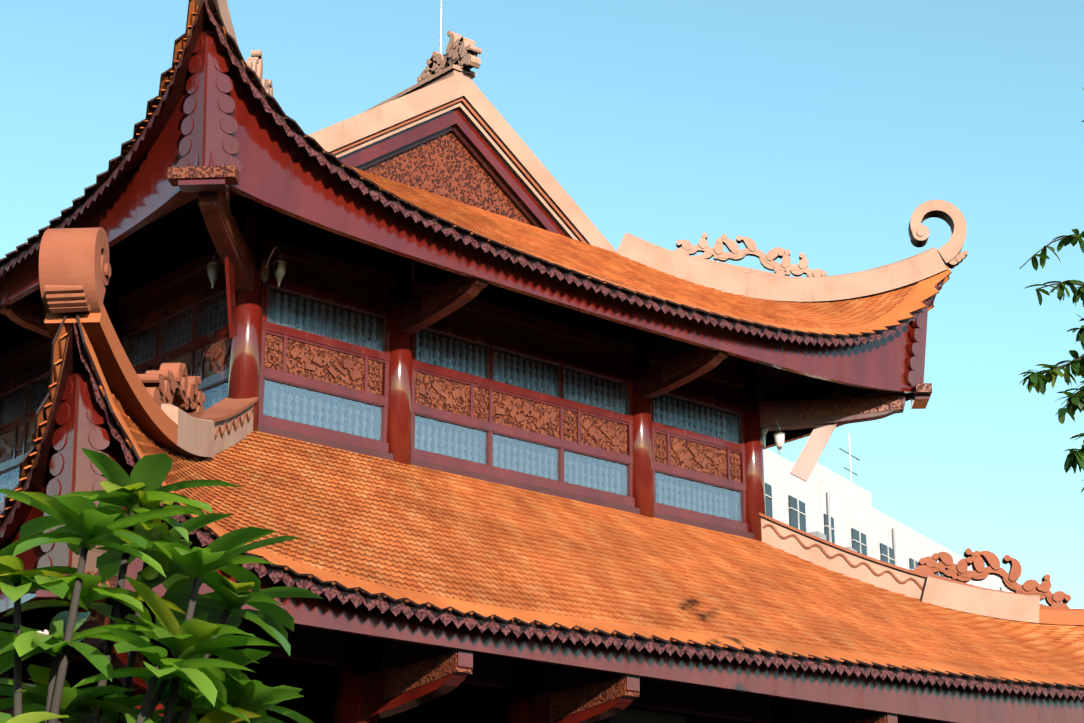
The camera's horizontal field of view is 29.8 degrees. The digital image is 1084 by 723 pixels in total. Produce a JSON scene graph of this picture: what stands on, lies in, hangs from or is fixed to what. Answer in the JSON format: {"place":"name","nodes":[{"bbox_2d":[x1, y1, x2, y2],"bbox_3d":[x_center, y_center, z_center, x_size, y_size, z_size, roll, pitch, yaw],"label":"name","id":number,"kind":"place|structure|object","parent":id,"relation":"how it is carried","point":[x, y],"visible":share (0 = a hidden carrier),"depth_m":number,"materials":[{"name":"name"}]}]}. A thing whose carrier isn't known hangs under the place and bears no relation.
{"place":"outdoors","nodes":[
{"label":"outdoors","id":0,"kind":"place"},
{"bbox_2d":[9,601,914,722],"bbox_3d":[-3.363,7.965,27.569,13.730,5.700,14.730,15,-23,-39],"label":"tier columns","id":1,"kind":"structure","parent":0,"point":[363,655],"depth_m":20.53,"materials":[{"name":"brown wood"}]},
{"bbox_2d":[0,597,944,722],"bbox_3d":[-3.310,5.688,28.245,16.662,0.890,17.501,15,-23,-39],"label":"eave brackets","id":2,"kind":"object","parent":1,"relation":"attached to","point":[408,676],"visible":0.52,"depth_m":20.85,"materials":[{"name":"brown wood"}]},
{"bbox_2d":[0,312,1083,722],"bbox_3d":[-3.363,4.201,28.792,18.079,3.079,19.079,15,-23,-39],"label":"roof structure","id":3,"kind":"object","parent":2,"relation":"on","point":[864,684],"visible":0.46,"depth_m":20.26,"materials":[{"name":"red wood"}]},
{"bbox_2d":[0,424,765,544],"bbox_3d":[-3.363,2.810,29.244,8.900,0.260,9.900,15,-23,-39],"label":"roof junction flashing","id":4,"kind":"object","parent":3,"relation":"on","point":[415,462],"visible":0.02,"depth_m":25.39,"materials":[{"name":"red wood"}]},
{"bbox_2d":[29,30,931,600],"bbox_3d":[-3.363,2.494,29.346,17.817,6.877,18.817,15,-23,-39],"label":"corner lobed boards","id":5,"kind":"object","parent":3,"relation":"on","point":[209,126],"visible":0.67,"depth_m":21.46,"materials":[{"name":"brown wood"}]},
{"bbox_2d":[0,333,1083,686],"bbox_3d":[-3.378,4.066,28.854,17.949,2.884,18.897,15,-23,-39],"label":"roof tiles","id":6,"kind":"object","parent":3,"relation":"attached to","point":[852,611],"visible":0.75,"depth_m":23.00,"materials":[{"name":"orange tile"}]},
{"bbox_2d":[39,227,1083,625],"bbox_3d":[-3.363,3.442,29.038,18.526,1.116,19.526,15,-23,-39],"label":"roof hip ridges","id":7,"kind":"object","parent":3,"relation":"on","point":[73,271],"visible":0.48,"depth_m":17.43,"materials":[{"name":"paint"}]},
{"bbox_2d":[137,50,1070,608],"bbox_3d":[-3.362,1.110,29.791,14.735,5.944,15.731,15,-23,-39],"label":"ridge ornaments","id":8,"kind":"object","parent":7,"relation":"on","point":[177,386],"visible":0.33,"depth_m":28.13,"materials":[{"name":"paint"}]},
{"bbox_2d":[0,0,1083,608],"label":"sky","id":9,"kind":"structure","parent":0,"point":[818,129],"materials":[{"name":"blue"}]},
{"bbox_2d":[763,433,1013,592],"bbox_3d":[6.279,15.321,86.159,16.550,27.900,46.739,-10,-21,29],"label":"building","id":10,"kind":"structure","parent":0,"point":[825,503],"depth_m":84.52,"materials":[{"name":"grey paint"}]},
{"bbox_2d":[1019,89,1083,492],"bbox_3d":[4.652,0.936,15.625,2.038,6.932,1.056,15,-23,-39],"label":"tree","id":11,"kind":"object","parent":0,"point":[1037,381],"depth_m":15.71,"materials":[{"name":"green plant"}]},
{"label":"ground","id":12,"kind":"structure","parent":0,"visible":0},
{"bbox_2d":[0,448,323,722],"bbox_3d":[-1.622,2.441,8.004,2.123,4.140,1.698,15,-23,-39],"label":"frangipani","id":13,"kind":"object","parent":12,"relation":"on","point":[222,688],"depth_m":8.39,"materials":[{"name":"green plant"}]},
{"bbox_2d":[0,598,752,722],"bbox_3d":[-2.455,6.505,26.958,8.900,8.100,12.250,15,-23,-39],"label":"ground floor wall","id":14,"kind":"structure","parent":12,"relation":"on","point":[465,703],"depth_m":23.82,"materials":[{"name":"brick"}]},
{"bbox_2d":[0,213,765,541],"bbox_3d":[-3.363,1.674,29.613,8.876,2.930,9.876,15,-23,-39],"label":"columns","id":15,"kind":"structure","parent":14,"relation":"on","point":[244,361],"depth_m":25.10,"materials":[{"name":"red wood"}]},
{"bbox_2d":[0,238,748,531],"bbox_3d":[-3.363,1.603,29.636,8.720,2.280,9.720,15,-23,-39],"label":"storey woodwork","id":16,"kind":"object","parent":15,"relation":"attached to","point":[489,405],"visible":0.4,"depth_m":25.77,"materials":[{"name":"brown wood"}]},
{"bbox_2d":[0,287,741,521],"bbox_3d":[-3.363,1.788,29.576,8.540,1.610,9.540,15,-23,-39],"label":"windows","id":17,"kind":"structure","parent":16,"relation":"in","point":[303,405],"depth_m":25.70,"materials":[{"name":"blue glass"}]},
{"bbox_2d":[0,0,951,449],"bbox_3d":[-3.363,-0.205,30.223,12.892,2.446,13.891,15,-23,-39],"label":"roof structure","id":18,"kind":"object","parent":15,"relation":"on","point":[288,170],"visible":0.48,"depth_m":23.81,"materials":[{"name":"red wood"}]},
{"bbox_2d":[17,64,615,334],"bbox_3d":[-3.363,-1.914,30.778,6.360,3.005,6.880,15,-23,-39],"label":"gable wall","id":19,"kind":"structure","parent":18,"relation":"on","point":[449,132],"depth_m":29.04,"materials":[{"name":"paint"}]},
{"bbox_2d":[417,0,481,82],"bbox_3d":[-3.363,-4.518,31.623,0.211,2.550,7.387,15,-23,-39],"label":"ridge finials","id":20,"kind":"object","parent":19,"relation":"on","point":[462,52],"visible":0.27,"depth_m":28.95,"materials":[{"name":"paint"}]},
{"bbox_2d":[0,189,904,430],"bbox_3d":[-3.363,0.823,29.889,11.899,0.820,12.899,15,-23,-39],"label":"eave brackets","id":21,"kind":"object","parent":18,"relation":"attached to","point":[425,309],"visible":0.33,"depth_m":25.18,"materials":[{"name":"brown wood"}]},
{"bbox_2d":[224,192,855,481],"bbox_3d":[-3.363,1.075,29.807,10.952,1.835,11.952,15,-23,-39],"label":"corner braces","id":22,"kind":"object","parent":21,"relation":"attached to","point":[811,452],"visible":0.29,"depth_m":28.82,"materials":[{"name":"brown wood"}]},
{"bbox_2d":[0,0,936,335],"bbox_3d":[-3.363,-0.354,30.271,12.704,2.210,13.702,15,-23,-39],"label":"roof tiles","id":23,"kind":"object","parent":18,"relation":"on","point":[580,256],"visible":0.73,"depth_m":27.59,"materials":[{"name":"orange tile"}]},
{"bbox_2d":[194,0,967,302],"bbox_3d":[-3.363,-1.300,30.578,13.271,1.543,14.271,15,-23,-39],"label":"roof hip ridges","id":24,"kind":"object","parent":18,"relation":"on","point":[917,268],"visible":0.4,"depth_m":29.54,"materials":[{"name":"paint"}]},
{"bbox_2d":[207,246,784,453],"bbox_3d":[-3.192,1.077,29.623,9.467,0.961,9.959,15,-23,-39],"label":"wall lanterns","id":25,"kind":"object","parent":15,"relation":"attached to","point":[214,266],"depth_m":23.67,"materials":[{"name":"silver metal"}]}
]}

